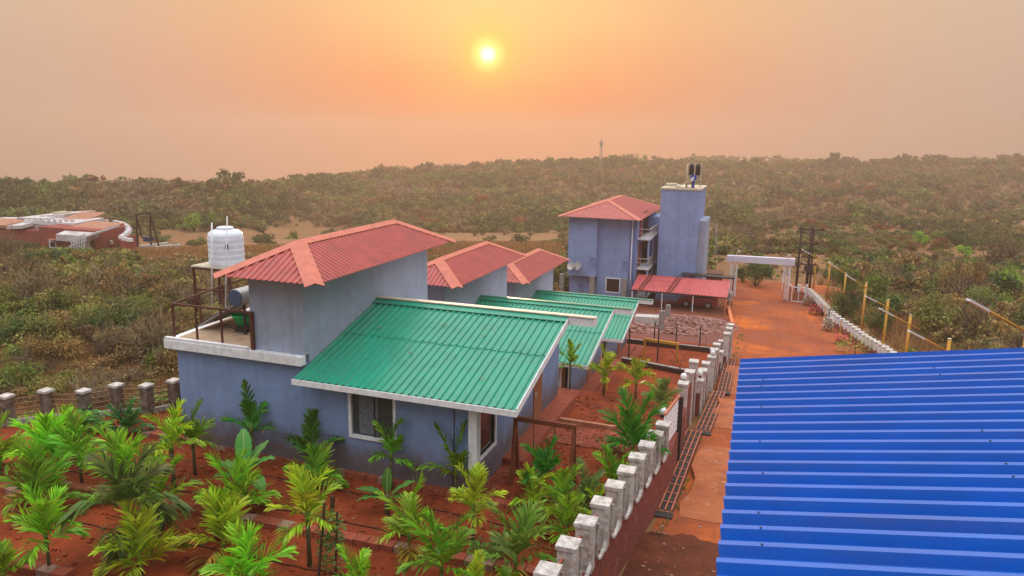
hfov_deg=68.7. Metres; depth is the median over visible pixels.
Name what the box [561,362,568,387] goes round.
window
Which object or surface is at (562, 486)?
areca palm
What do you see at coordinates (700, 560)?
lane soil
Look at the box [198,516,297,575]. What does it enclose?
areca palm
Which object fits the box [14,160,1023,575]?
ground
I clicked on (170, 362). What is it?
dry bush
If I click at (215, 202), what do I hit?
hill woodland
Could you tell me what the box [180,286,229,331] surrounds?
bare bush
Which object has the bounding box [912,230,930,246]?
bright tree
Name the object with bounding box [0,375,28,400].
dry bush
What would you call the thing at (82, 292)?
bare bush
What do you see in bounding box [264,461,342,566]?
areca palm
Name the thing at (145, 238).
steel frame
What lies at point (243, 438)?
banana plant
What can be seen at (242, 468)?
areca palm
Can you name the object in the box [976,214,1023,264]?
bare tree
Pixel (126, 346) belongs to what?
dry bush
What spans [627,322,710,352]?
retaining edge
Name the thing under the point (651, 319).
concrete tank
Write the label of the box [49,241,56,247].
window
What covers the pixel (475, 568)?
areca palm
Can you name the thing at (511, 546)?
areca palm
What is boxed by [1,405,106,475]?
areca palm
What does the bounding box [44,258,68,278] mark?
scrub bush
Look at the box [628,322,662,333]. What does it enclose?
rubble heap
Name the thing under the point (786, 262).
entrance gate
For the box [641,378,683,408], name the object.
areca palm
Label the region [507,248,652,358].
cottage
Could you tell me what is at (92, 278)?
bare bush
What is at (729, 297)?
meter box
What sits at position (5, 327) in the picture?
scrub bush
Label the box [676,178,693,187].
rooftop solar heater
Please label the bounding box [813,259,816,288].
street lamp
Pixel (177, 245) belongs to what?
stone line
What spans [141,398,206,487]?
areca palm
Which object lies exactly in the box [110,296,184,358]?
bare bush
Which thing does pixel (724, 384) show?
drain grating
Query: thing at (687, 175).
pipe scaffold
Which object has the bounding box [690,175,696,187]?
blue water filter
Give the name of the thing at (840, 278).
green bush
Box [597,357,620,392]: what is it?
garden path
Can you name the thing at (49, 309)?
bare bush
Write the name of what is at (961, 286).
bare bush
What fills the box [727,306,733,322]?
wall
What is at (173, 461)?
areca palm
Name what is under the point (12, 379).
green bush
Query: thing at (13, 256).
bare bush
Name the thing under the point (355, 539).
brick kerb
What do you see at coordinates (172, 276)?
scrub bush
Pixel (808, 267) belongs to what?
electric pole
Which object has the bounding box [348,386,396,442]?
window
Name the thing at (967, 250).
bright tree
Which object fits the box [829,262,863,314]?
street lamp
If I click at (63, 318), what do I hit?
dry bush
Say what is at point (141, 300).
scrub bush
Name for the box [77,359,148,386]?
bare bush
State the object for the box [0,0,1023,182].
sky
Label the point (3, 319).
scrub bush
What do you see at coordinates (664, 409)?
globe lamp
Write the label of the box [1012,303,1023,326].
scrub bush
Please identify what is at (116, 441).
areca palm
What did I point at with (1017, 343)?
bare bush
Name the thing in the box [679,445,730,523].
concrete path
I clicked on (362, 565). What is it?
areca palm
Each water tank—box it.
[207,226,244,266]
[689,164,693,174]
[695,164,700,175]
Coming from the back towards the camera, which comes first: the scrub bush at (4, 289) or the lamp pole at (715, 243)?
the lamp pole at (715, 243)
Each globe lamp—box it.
[659,407,666,417]
[680,373,686,379]
[698,370,702,377]
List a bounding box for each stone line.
[138,242,168,247]
[153,244,180,247]
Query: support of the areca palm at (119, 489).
on the garden soil at (75, 548)
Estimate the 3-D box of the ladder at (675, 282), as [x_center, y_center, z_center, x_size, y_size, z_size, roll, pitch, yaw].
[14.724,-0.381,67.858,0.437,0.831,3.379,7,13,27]
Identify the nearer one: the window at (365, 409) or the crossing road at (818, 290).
the window at (365, 409)
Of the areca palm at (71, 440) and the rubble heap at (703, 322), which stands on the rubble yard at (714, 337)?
the rubble heap at (703, 322)
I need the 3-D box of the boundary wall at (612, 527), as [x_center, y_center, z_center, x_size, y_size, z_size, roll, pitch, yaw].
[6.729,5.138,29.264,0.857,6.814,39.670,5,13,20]
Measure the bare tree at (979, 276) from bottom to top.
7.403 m
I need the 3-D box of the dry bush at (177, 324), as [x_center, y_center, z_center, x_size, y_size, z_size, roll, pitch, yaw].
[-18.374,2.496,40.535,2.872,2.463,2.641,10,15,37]
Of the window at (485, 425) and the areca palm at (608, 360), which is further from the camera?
the areca palm at (608, 360)
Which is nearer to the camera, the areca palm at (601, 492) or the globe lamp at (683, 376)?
the areca palm at (601, 492)
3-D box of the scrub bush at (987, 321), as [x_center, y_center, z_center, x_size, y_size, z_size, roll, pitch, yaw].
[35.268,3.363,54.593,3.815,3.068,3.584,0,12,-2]
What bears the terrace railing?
on the cottage at (357, 331)
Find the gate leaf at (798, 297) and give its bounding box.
[788,284,807,302]
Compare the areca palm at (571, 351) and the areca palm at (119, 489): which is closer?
the areca palm at (119, 489)
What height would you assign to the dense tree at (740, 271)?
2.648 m
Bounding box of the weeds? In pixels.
[79,306,823,575]
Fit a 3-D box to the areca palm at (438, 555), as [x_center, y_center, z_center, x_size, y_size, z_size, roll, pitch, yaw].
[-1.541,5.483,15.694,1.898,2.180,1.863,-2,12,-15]
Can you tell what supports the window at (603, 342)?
in the cottage at (530, 276)
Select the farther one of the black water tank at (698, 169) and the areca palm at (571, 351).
the black water tank at (698, 169)
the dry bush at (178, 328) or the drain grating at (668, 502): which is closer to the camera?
the drain grating at (668, 502)
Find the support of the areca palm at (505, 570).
on the garden soil at (75, 548)
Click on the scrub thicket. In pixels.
(930, 268)
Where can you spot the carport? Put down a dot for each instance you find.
(695, 287)
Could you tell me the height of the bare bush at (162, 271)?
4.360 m
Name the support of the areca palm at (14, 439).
on the garden soil at (75, 548)
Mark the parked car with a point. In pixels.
(708, 302)
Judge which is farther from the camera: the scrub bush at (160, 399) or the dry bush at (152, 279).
the dry bush at (152, 279)
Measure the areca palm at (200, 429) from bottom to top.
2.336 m
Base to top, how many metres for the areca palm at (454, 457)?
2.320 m
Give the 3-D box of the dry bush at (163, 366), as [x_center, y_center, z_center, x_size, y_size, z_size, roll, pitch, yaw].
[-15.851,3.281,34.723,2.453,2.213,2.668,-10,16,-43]
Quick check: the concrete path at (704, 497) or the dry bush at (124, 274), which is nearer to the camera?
the concrete path at (704, 497)
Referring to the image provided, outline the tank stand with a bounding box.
[191,262,231,311]
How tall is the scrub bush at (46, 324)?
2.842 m
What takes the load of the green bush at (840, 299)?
on the ground at (280, 232)
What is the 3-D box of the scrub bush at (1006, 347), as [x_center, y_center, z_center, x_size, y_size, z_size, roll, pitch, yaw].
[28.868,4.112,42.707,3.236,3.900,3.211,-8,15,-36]
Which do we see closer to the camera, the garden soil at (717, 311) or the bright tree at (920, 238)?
the garden soil at (717, 311)
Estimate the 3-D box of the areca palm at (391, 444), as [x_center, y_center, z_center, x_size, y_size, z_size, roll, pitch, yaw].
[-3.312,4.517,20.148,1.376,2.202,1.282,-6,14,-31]
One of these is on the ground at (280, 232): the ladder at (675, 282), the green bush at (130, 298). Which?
the green bush at (130, 298)
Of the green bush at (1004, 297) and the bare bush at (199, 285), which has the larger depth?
the green bush at (1004, 297)
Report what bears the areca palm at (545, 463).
on the garden soil at (75, 548)
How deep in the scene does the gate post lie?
72.78 m
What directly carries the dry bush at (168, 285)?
on the ground at (280, 232)
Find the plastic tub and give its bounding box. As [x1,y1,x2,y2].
[231,312,249,332]
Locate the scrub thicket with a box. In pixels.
[0,224,1023,417]
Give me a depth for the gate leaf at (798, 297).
72.95 m
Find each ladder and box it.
[638,274,653,288]
[667,276,681,291]
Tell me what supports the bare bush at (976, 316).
on the ground at (280, 232)
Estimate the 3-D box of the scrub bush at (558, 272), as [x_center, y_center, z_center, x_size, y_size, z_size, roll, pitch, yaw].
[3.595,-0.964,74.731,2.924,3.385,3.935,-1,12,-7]
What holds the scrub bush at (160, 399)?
on the ground at (280, 232)
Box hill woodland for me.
[0,152,1023,259]
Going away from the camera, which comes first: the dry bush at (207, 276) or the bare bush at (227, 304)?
the bare bush at (227, 304)
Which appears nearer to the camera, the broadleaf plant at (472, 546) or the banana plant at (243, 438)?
the broadleaf plant at (472, 546)
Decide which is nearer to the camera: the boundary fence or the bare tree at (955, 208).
the boundary fence
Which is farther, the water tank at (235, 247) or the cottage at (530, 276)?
the cottage at (530, 276)
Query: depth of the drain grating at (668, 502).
24.77 m
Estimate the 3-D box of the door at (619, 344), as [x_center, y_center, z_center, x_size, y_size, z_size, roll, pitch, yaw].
[6.798,3.265,47.491,0.130,1.950,0.900,5,12,19]
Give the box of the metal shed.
[716,347,1023,575]
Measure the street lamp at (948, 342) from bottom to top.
4.575 m
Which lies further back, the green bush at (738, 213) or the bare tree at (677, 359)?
the green bush at (738, 213)
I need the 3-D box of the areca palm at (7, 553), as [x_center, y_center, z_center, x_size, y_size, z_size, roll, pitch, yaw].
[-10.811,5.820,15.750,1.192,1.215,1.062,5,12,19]
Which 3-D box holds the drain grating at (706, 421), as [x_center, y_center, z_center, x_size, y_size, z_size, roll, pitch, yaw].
[8.941,5.487,33.616,0.684,1.081,8.223,5,12,20]
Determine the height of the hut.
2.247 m
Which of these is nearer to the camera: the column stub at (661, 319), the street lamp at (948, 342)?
the street lamp at (948, 342)
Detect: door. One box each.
[533,371,542,418]
[587,362,591,380]
[617,339,620,355]
[638,243,640,266]
[639,219,642,237]
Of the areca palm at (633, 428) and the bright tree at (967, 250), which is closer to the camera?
the areca palm at (633, 428)
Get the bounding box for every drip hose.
[1,509,345,575]
[2,463,443,542]
[210,464,549,536]
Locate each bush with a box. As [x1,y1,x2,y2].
[0,224,48,283]
[0,236,32,265]
[0,265,43,297]
[0,274,37,302]
[0,285,19,304]
[0,306,75,346]
[0,307,45,339]
[0,314,17,328]
[0,314,38,350]
[0,356,48,394]
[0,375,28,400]
[1,239,46,269]
[9,294,74,329]
[11,241,57,263]
[15,320,87,364]
[18,265,74,296]
[19,373,73,401]
[26,275,85,315]
[27,304,82,340]
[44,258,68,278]
[45,258,92,289]
[51,276,96,308]
[57,362,132,409]
[61,253,94,277]
[63,296,142,337]
[65,244,119,289]
[68,293,123,322]
[70,316,130,349]
[75,255,123,272]
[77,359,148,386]
[78,250,125,279]
[80,278,137,298]
[84,311,135,357]
[87,306,143,322]
[93,325,135,343]
[94,288,137,322]
[97,261,151,298]
[102,263,153,287]
[105,291,150,306]
[105,326,148,363]
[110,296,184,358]
[113,329,136,361]
[123,293,162,317]
[123,303,169,339]
[125,261,155,274]
[125,313,191,346]
[125,389,168,407]
[128,329,174,374]
[139,268,169,290]
[142,341,176,379]
[143,340,178,375]
[145,250,191,273]
[145,280,187,314]
[149,271,201,309]
[150,259,172,281]
[150,274,183,294]
[150,306,177,324]
[156,267,183,285]
[156,267,185,282]
[156,314,191,329]
[157,270,182,290]
[161,350,178,376]
[167,296,218,328]
[168,293,202,321]
[170,270,216,305]
[171,268,209,290]
[174,256,206,278]
[174,270,209,287]
[178,247,206,271]
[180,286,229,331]
[190,299,226,316]
[196,270,226,286]
[198,269,244,301]
[198,270,227,278]
[202,283,239,307]
[221,277,247,287]
[553,266,560,281]
[704,201,745,225]
[724,202,759,226]
[802,294,813,305]
[808,304,822,315]
[822,317,833,330]
[828,283,860,318]
[833,258,862,293]
[835,334,847,343]
[836,331,874,354]
[859,258,891,288]
[860,259,903,303]
[865,305,895,334]
[875,267,939,290]
[908,290,966,332]
[939,256,989,299]
[941,277,1005,335]
[962,278,1016,306]
[968,315,1022,344]
[973,314,1021,339]
[988,304,1019,326]
[991,332,1023,348]
[994,317,1023,347]
[1009,282,1023,325]
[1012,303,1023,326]
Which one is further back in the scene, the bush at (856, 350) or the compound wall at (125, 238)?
the compound wall at (125, 238)
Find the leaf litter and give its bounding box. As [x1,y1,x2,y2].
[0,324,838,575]
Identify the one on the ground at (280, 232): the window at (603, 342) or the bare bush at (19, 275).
the bare bush at (19, 275)
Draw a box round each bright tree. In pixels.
[182,212,203,232]
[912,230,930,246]
[954,245,972,255]
[991,259,1023,282]
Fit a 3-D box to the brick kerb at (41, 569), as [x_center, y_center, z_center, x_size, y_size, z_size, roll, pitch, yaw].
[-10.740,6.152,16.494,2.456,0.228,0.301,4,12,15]
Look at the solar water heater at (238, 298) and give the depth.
22.85 m
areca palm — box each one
[0,409,32,475]
[0,437,90,519]
[0,539,33,575]
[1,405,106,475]
[2,480,90,569]
[44,410,111,483]
[53,403,95,432]
[54,440,194,570]
[79,421,169,508]
[88,496,191,575]
[102,397,155,438]
[131,446,203,525]
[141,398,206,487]
[159,398,219,474]
[171,487,260,575]
[191,445,281,536]
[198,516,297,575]
[219,379,275,450]
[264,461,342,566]
[282,440,349,491]
[283,406,344,470]
[332,543,378,575]
[368,416,415,489]
[374,471,450,567]
[395,506,485,575]
[415,419,489,487]
[445,461,508,544]
[453,548,491,575]
[464,495,556,575]
[494,565,520,575]
[509,462,554,515]
[517,434,575,498]
[530,462,589,523]
[542,490,590,542]
[559,338,583,388]
[569,457,605,516]
[584,484,604,514]
[587,342,624,394]
[593,443,633,486]
[598,384,671,456]
[617,355,655,398]
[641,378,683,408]
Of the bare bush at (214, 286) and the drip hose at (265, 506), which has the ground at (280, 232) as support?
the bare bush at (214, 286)
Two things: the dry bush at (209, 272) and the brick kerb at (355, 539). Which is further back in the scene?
the dry bush at (209, 272)
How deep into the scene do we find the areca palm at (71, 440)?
20.21 m
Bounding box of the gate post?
[780,282,784,301]
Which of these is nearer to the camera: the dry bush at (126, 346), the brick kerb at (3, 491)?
the brick kerb at (3, 491)
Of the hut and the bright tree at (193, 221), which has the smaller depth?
the hut
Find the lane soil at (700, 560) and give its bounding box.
[622,531,718,575]
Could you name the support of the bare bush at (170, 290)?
on the ground at (280, 232)
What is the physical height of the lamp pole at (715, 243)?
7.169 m
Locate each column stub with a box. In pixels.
[658,296,665,330]
[665,293,671,318]
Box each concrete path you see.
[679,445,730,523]
[712,397,734,428]
[725,365,739,394]
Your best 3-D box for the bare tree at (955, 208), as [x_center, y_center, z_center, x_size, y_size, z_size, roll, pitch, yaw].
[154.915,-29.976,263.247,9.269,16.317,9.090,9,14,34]
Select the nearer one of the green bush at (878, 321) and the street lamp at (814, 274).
the green bush at (878, 321)
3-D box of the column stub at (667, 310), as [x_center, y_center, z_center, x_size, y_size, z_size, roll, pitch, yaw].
[13.034,1.569,62.527,0.412,2.430,0.380,5,12,19]
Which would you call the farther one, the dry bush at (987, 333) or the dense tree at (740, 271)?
the dense tree at (740, 271)
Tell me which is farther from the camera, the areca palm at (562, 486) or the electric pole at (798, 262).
the electric pole at (798, 262)
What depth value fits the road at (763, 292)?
57.02 m
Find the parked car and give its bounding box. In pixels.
[678,294,718,308]
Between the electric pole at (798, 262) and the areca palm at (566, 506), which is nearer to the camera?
the areca palm at (566, 506)
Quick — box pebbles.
[641,299,862,575]
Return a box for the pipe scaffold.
[686,163,702,187]
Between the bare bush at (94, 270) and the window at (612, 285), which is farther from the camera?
the window at (612, 285)
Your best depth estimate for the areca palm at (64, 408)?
23.14 m
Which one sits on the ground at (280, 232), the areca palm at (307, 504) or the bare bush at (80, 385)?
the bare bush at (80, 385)
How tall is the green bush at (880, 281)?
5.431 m
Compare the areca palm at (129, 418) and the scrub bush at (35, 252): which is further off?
the scrub bush at (35, 252)
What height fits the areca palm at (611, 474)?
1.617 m
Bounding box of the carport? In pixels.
[631,274,729,314]
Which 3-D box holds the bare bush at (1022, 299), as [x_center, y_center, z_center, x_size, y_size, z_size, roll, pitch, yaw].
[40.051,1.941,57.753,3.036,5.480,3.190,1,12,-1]
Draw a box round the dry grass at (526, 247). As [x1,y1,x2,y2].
[0,240,958,417]
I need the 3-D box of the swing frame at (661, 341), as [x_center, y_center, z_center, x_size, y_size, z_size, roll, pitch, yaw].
[9.281,4.015,46.816,2.236,1.534,0.144,7,13,27]
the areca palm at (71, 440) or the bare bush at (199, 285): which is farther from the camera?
the bare bush at (199, 285)
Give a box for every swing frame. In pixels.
[509,416,576,495]
[605,365,655,399]
[643,338,678,363]
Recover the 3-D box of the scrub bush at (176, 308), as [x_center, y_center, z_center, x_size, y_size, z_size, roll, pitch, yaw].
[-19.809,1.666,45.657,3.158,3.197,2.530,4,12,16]
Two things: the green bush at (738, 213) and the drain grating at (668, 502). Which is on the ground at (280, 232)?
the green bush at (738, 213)
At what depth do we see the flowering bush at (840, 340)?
55.08 m
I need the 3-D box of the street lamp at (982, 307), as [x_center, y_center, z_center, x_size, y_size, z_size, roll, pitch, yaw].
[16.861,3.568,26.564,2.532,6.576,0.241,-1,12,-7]
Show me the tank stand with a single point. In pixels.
(204, 266)
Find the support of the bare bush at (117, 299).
on the ground at (280, 232)
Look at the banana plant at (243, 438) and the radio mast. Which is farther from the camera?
the radio mast
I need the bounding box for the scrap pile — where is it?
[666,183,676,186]
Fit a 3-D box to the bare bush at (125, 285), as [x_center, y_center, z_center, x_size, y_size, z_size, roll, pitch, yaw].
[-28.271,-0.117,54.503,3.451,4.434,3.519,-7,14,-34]
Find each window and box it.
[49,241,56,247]
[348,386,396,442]
[478,405,496,462]
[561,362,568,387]
[602,341,606,356]
[605,277,620,293]
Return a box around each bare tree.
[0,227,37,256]
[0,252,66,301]
[670,348,688,379]
[937,236,995,290]
[940,184,966,215]
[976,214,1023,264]
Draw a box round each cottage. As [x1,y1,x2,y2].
[164,219,597,488]
[427,241,632,391]
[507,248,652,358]
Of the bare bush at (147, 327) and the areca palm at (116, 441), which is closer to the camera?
the areca palm at (116, 441)
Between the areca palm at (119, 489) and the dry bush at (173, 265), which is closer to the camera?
the areca palm at (119, 489)
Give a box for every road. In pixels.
[652,279,865,542]
[808,287,888,295]
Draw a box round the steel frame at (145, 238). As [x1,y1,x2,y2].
[133,212,159,248]
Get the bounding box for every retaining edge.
[621,328,684,374]
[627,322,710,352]
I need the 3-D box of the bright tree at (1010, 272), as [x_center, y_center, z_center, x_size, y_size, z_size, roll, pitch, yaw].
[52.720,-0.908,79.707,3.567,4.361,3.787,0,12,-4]
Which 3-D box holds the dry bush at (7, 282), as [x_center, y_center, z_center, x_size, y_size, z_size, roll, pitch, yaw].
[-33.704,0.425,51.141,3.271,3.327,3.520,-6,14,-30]
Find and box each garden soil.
[0,336,712,575]
[568,291,724,318]
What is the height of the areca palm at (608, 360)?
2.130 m
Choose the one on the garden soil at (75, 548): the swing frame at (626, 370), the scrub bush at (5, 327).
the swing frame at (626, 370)
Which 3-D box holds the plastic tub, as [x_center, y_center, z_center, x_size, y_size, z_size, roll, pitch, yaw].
[-8.339,1.072,23.315,0.760,0.540,0.760,5,12,19]
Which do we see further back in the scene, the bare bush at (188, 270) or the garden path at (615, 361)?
the bare bush at (188, 270)
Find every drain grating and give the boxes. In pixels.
[654,429,701,519]
[694,390,725,435]
[716,358,735,395]
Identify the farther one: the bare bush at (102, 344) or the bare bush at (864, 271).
the bare bush at (864, 271)
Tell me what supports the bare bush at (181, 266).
on the ground at (280, 232)
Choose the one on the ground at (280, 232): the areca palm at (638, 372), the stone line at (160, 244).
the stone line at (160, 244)
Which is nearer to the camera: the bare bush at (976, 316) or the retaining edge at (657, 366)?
the retaining edge at (657, 366)
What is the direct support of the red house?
on the ground at (280, 232)
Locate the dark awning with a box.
[681,272,734,306]
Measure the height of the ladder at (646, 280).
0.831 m
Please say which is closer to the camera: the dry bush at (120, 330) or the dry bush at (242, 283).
the dry bush at (120, 330)
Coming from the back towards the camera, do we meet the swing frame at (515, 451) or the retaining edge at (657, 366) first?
the retaining edge at (657, 366)
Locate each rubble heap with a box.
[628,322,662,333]
[645,314,738,333]
[663,326,701,336]
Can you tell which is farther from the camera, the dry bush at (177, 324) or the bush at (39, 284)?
the bush at (39, 284)
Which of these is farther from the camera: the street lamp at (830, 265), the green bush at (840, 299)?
the street lamp at (830, 265)
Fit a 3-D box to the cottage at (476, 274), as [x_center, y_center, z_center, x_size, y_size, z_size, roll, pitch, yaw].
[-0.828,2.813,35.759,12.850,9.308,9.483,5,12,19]
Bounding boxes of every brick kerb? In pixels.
[0,482,24,494]
[6,557,74,575]
[59,480,536,575]
[91,423,527,510]
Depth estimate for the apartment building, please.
70.38 m
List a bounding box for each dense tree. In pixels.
[729,262,751,281]
[745,245,775,285]
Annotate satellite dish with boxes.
[567,262,574,269]
[574,262,580,269]
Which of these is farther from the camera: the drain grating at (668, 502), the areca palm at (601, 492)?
the drain grating at (668, 502)
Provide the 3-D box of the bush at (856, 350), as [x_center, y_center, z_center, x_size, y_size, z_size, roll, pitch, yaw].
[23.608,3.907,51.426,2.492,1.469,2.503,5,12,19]
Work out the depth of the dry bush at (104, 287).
55.11 m
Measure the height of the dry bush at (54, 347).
2.804 m
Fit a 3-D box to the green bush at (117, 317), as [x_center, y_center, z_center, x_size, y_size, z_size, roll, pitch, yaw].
[-21.973,1.983,40.344,4.003,3.132,3.842,-8,15,-37]
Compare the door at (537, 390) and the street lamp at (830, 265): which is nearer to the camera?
the door at (537, 390)
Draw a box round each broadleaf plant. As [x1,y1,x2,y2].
[73,404,116,432]
[467,535,504,558]
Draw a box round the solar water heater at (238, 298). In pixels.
[198,285,249,333]
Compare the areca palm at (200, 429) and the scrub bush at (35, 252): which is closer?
the areca palm at (200, 429)
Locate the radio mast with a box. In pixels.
[599,138,602,166]
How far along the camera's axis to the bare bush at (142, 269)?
62.48 m
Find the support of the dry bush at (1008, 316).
on the ground at (280, 232)
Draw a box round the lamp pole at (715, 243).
[714,220,717,270]
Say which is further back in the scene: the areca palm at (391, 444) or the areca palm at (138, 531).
the areca palm at (391, 444)
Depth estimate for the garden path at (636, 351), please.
49.49 m
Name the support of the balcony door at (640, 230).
in the apartment building
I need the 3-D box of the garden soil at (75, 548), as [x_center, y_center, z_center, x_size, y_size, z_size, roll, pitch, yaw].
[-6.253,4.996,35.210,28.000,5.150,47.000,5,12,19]
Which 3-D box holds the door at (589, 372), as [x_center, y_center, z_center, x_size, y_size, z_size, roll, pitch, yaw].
[3.746,3.490,36.181,0.130,1.950,0.900,5,12,19]
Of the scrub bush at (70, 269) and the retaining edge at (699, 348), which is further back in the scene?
the scrub bush at (70, 269)
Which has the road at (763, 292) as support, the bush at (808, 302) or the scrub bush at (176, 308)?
the bush at (808, 302)
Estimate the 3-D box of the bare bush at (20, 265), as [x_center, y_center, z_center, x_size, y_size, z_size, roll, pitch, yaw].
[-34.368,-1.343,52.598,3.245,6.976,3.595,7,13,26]
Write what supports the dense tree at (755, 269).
on the ground at (280, 232)
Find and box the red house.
[0,210,128,249]
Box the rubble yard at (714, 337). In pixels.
[627,311,728,344]
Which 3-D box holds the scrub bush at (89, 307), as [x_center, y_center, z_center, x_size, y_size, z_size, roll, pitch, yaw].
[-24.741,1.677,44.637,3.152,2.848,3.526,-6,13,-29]
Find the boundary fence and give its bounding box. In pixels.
[0,377,180,426]
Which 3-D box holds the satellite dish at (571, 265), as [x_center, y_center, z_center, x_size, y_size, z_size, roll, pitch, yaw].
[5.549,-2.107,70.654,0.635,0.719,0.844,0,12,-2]
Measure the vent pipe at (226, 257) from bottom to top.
3.061 m
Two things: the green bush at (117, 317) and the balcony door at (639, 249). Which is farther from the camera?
the balcony door at (639, 249)
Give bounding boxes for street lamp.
[802,249,839,300]
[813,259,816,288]
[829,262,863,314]
[845,274,868,330]
[864,295,894,343]
[878,308,919,351]
[907,330,951,350]
[966,298,1023,347]
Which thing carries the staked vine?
on the garden soil at (75, 548)
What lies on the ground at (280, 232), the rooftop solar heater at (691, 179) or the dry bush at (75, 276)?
the dry bush at (75, 276)
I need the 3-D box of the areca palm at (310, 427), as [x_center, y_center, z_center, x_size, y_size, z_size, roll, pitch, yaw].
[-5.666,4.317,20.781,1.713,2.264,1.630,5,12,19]
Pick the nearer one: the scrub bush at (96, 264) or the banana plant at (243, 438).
the banana plant at (243, 438)
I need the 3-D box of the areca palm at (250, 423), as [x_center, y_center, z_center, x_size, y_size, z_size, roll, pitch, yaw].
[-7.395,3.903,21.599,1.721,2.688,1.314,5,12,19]
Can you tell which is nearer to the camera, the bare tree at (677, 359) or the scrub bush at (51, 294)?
the bare tree at (677, 359)
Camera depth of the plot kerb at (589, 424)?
25.05 m
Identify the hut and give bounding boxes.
[706,270,722,280]
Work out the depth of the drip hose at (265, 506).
19.06 m
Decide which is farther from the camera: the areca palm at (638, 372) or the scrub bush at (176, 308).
the scrub bush at (176, 308)
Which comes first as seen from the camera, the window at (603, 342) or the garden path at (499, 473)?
the garden path at (499, 473)
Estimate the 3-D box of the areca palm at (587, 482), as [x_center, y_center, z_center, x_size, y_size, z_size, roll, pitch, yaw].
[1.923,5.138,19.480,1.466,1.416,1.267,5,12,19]
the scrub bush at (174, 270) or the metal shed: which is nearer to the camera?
the metal shed
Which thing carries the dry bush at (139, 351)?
on the ground at (280, 232)
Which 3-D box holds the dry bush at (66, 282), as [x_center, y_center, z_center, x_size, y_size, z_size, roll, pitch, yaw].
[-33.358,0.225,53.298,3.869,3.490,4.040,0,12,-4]
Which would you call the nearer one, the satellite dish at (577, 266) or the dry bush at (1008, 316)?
the dry bush at (1008, 316)
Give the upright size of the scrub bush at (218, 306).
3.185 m
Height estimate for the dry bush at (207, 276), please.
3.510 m
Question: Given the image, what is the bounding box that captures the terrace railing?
[171,278,255,349]
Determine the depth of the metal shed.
7.66 m
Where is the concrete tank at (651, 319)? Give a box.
[634,314,658,324]
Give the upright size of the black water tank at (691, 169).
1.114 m
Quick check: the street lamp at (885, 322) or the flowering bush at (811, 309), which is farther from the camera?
the flowering bush at (811, 309)
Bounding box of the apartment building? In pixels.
[558,184,709,301]
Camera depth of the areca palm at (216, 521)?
16.90 m
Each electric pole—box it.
[794,225,805,291]
[798,227,825,287]
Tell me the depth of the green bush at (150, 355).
34.03 m
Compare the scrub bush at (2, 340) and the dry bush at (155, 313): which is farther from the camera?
the dry bush at (155, 313)
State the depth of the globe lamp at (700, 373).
33.00 m
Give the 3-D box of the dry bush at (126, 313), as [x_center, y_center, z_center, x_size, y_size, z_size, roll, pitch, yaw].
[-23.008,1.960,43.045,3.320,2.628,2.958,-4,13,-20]
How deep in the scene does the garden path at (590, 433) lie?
24.11 m
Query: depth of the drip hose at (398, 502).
19.53 m
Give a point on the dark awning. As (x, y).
(683, 274)
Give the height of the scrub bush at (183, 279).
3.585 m
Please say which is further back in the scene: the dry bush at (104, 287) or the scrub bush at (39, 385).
the dry bush at (104, 287)
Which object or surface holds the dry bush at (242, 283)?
on the ground at (280, 232)
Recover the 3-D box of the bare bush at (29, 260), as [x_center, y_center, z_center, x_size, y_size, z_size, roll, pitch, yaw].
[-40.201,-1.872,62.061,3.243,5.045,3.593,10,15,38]
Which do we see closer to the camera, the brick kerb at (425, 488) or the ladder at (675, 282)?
the brick kerb at (425, 488)
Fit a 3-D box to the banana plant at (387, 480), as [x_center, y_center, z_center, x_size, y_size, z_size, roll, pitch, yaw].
[-3.272,5.191,18.968,1.630,1.303,0.486,4,12,14]
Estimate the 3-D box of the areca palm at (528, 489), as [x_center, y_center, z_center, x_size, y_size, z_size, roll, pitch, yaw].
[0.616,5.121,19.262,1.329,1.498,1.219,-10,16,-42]
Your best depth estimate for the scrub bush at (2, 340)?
37.55 m
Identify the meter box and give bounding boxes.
[726,292,732,305]
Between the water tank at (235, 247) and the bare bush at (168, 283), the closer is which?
the water tank at (235, 247)
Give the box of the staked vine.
[313,495,347,575]
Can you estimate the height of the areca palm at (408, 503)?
2.091 m
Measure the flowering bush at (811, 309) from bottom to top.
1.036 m
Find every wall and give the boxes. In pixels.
[104,219,136,249]
[533,323,733,575]
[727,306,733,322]
[795,284,896,353]
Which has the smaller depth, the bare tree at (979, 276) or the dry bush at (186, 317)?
the dry bush at (186, 317)
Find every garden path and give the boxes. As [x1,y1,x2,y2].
[481,388,580,494]
[545,425,647,452]
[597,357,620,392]
[626,336,643,358]
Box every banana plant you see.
[204,428,274,496]
[356,467,414,515]
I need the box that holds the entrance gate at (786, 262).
[727,255,794,300]
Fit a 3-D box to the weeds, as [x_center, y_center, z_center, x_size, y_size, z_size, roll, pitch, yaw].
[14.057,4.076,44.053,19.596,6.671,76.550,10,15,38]
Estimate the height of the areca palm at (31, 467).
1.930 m
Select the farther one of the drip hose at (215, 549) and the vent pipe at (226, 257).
the vent pipe at (226, 257)
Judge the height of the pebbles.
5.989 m
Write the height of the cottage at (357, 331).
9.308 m
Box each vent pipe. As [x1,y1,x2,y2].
[211,223,212,305]
[225,216,227,306]
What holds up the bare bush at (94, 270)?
on the ground at (280, 232)
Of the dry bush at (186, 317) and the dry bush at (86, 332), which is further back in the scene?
the dry bush at (186, 317)
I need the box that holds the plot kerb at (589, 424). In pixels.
[559,417,621,431]
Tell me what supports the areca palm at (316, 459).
on the garden soil at (75, 548)

